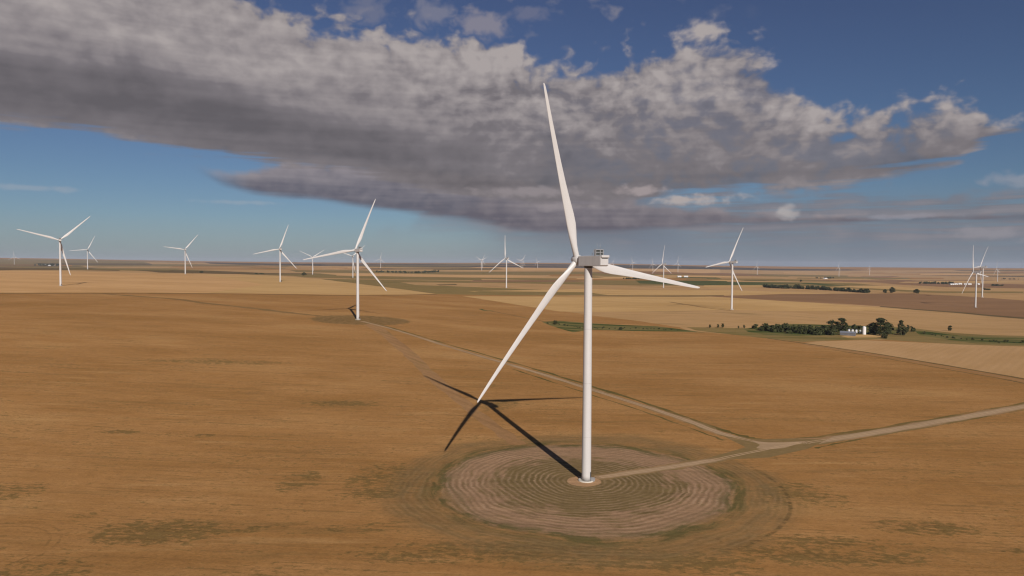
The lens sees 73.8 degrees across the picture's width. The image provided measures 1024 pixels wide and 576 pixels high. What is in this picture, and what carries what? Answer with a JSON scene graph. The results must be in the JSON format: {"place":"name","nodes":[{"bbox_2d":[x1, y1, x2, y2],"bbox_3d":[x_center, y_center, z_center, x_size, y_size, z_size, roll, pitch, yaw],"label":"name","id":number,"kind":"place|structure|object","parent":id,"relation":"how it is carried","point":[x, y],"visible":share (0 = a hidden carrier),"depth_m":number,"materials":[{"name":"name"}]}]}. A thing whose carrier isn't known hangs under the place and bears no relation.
{"place":"outdoors","nodes":[
{"label":"outdoors","id":0,"kind":"place"},
{"bbox_2d":[0,258,1023,575],"bbox_3d":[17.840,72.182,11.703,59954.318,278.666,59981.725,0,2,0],"label":"ground","id":1,"kind":"structure","parent":0,"point":[214,418],"depth_m":379.82,"materials":[{"name":"gold soil"}]},
{"bbox_2d":[34,263,58,265],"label":"tree belt","id":2,"kind":"object","parent":1,"relation":"on","point":[40,264],"visible":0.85,"depth_m":7367.72,"materials":[{"name":"plant"}]},
{"bbox_2d":[17,216,89,285],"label":"wind turbine","id":3,"kind":"object","parent":1,"relation":"on","point":[62,250],"visible":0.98,"depth_m":1339.80,"materials":[{"name":"metal"}]},
{"bbox_2d":[71,236,95,268],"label":"wind turbine","id":4,"kind":"object","parent":1,"relation":"on","point":[87,253],"visible":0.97,"depth_m":3134.15,"materials":[{"name":"metal"}]},
{"bbox_2d":[169,236,196,273],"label":"wind turbine","id":5,"kind":"object","parent":1,"relation":"on","point":[185,253],"visible":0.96,"depth_m":2499.97,"materials":[{"name":"metal"}]},
{"bbox_2d":[255,227,295,281],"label":"wind turbine","id":6,"kind":"object","parent":1,"relation":"on","point":[280,251],"visible":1,"depth_m":1865.54,"materials":[{"name":"metal"}]},
{"bbox_2d":[303,250,323,274],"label":"wind turbine","id":7,"kind":"object","parent":1,"relation":"on","point":[312,260],"visible":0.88,"depth_m":3493.57,"materials":[{"name":"metal"}]},
{"bbox_2d":[303,199,386,319],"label":"wind turbine","id":8,"kind":"object","parent":1,"relation":"on","point":[357,251],"visible":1,"depth_m":878.63,"materials":[{"name":"metal"}]},
{"bbox_2d":[344,246,363,277],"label":"wind turbine","id":9,"kind":"object","parent":1,"relation":"on","point":[352,262],"visible":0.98,"depth_m":2849.51,"materials":[{"name":"metal"}]},
{"bbox_2d":[376,270,438,272],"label":"tree belt","id":10,"kind":"object","parent":1,"relation":"on","point":[410,272],"visible":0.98,"depth_m":4730.04,"materials":[{"name":"green plant"}]},
{"bbox_2d":[491,248,520,287],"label":"wind turbine","id":11,"kind":"object","parent":1,"relation":"on","point":[507,258],"visible":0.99,"depth_m":2068.01,"materials":[{"name":"metal"}]},
{"bbox_2d":[477,84,699,482],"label":"wind turbine","id":12,"kind":"object","parent":1,"relation":"on","point":[599,262],"visible":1,"depth_m":275.57,"materials":[{"name":"paint"}]},
{"bbox_2d":[547,322,671,329],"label":"brush","id":13,"kind":"object","parent":1,"relation":"on","point":[609,328],"visible":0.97,"depth_m":920.39,"materials":[{"name":"green plant"}]},
{"bbox_2d":[659,246,670,287],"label":"wind turbine","id":14,"kind":"object","parent":1,"relation":"on","point":[663,267],"visible":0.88,"depth_m":2558.80,"materials":[{"name":"metal"}]},
{"bbox_2d":[707,229,742,309],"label":"wind turbine","id":15,"kind":"object","parent":1,"relation":"on","point":[730,263],"visible":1,"depth_m":1284.48,"materials":[{"name":"metal"}]},
{"bbox_2d":[752,323,836,334],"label":"thicket","id":16,"kind":"object","parent":1,"relation":"on","point":[788,329],"visible":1,"depth_m":890.15,"materials":[{"name":"green plant"}]},
{"bbox_2d":[762,284,870,292],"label":"tree belt","id":17,"kind":"object","parent":1,"relation":"on","point":[849,289],"visible":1,"depth_m":2568.50,"materials":[{"name":"green plant"}]},
{"bbox_2d":[826,320,838,331],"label":"deciduous tree","id":18,"kind":"object","parent":1,"relation":"on","point":[831,322],"visible":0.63,"depth_m":916.22,"materials":[{"name":"green plant"}]},
{"bbox_2d":[836,318,847,331],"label":"deciduous tree","id":19,"kind":"object","parent":1,"relation":"on","point":[841,324],"visible":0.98,"depth_m":913.57,"materials":[{"name":"green plant"}]},
{"bbox_2d":[840,331,855,335],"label":"farm shed","id":20,"kind":"structure","parent":1,"relation":"on","point":[850,333],"depth_m":881.54,"materials":[{"name":"metal"}]},
{"bbox_2d":[804,324,915,331],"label":"thicket","id":21,"kind":"object","parent":1,"relation":"on","point":[857,327],"visible":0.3,"depth_m":972.17,"materials":[{"name":"green plant"}]},
{"bbox_2d":[862,326,865,334],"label":"silo","id":22,"kind":"object","parent":1,"relation":"on","point":[864,330],"visible":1,"depth_m":904.42,"materials":[{"name":"metal"}]},
{"bbox_2d":[866,322,875,333],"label":"deciduous tree","id":23,"kind":"object","parent":1,"relation":"on","point":[871,330],"visible":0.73,"depth_m":910.54,"materials":[{"name":"green plant"}]},
{"bbox_2d":[871,318,889,335],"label":"deciduous tree","id":24,"kind":"object","parent":1,"relation":"on","point":[880,321],"visible":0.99,"depth_m":895.17,"materials":[{"name":"green plant"}]},
{"bbox_2d":[882,322,893,334],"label":"deciduous tree","id":25,"kind":"object","parent":1,"relation":"on","point":[887,330],"visible":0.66,"depth_m":910.08,"materials":[{"name":"green plant"}]},
{"bbox_2d":[889,287,895,292],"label":"deciduous tree","id":26,"kind":"object","parent":1,"relation":"on","point":[891,289],"visible":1,"depth_m":2333.16,"materials":[{"name":"green plant"}]},
{"bbox_2d":[896,326,907,334],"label":"deciduous tree","id":27,"kind":"object","parent":1,"relation":"on","point":[903,330],"visible":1,"depth_m":915.52,"materials":[{"name":"green plant"}]},
{"bbox_2d":[919,281,953,283],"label":"tree belt","id":28,"kind":"object","parent":1,"relation":"on","point":[934,282],"visible":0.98,"depth_m":3845.35,"materials":[{"name":"plant"}]},
{"bbox_2d":[920,331,1023,342],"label":"brush","id":29,"kind":"object","parent":1,"relation":"on","point":[924,332],"visible":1,"depth_m":874.73,"materials":[{"name":"green plant"}]},
{"bbox_2d":[962,245,987,307],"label":"wind turbine","id":30,"kind":"object","parent":1,"relation":"on","point":[977,272],"visible":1,"depth_m":1710.38,"materials":[{"name":"metal"}]},
{"bbox_2d":[974,250,987,296],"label":"wind turbine","id":31,"kind":"object","parent":1,"relation":"on","point":[982,267],"visible":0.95,"depth_m":2027.41,"materials":[{"name":"metal"}]},
{"bbox_2d":[0,0,1023,267],"label":"sky","id":32,"kind":"structure","parent":0,"point":[830,133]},
{"bbox_2d":[361,321,1023,478],"bbox_3d":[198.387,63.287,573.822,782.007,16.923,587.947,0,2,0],"label":"road","id":33,"kind":"structure","parent":0,"point":[768,445],"depth_m":368.13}
]}

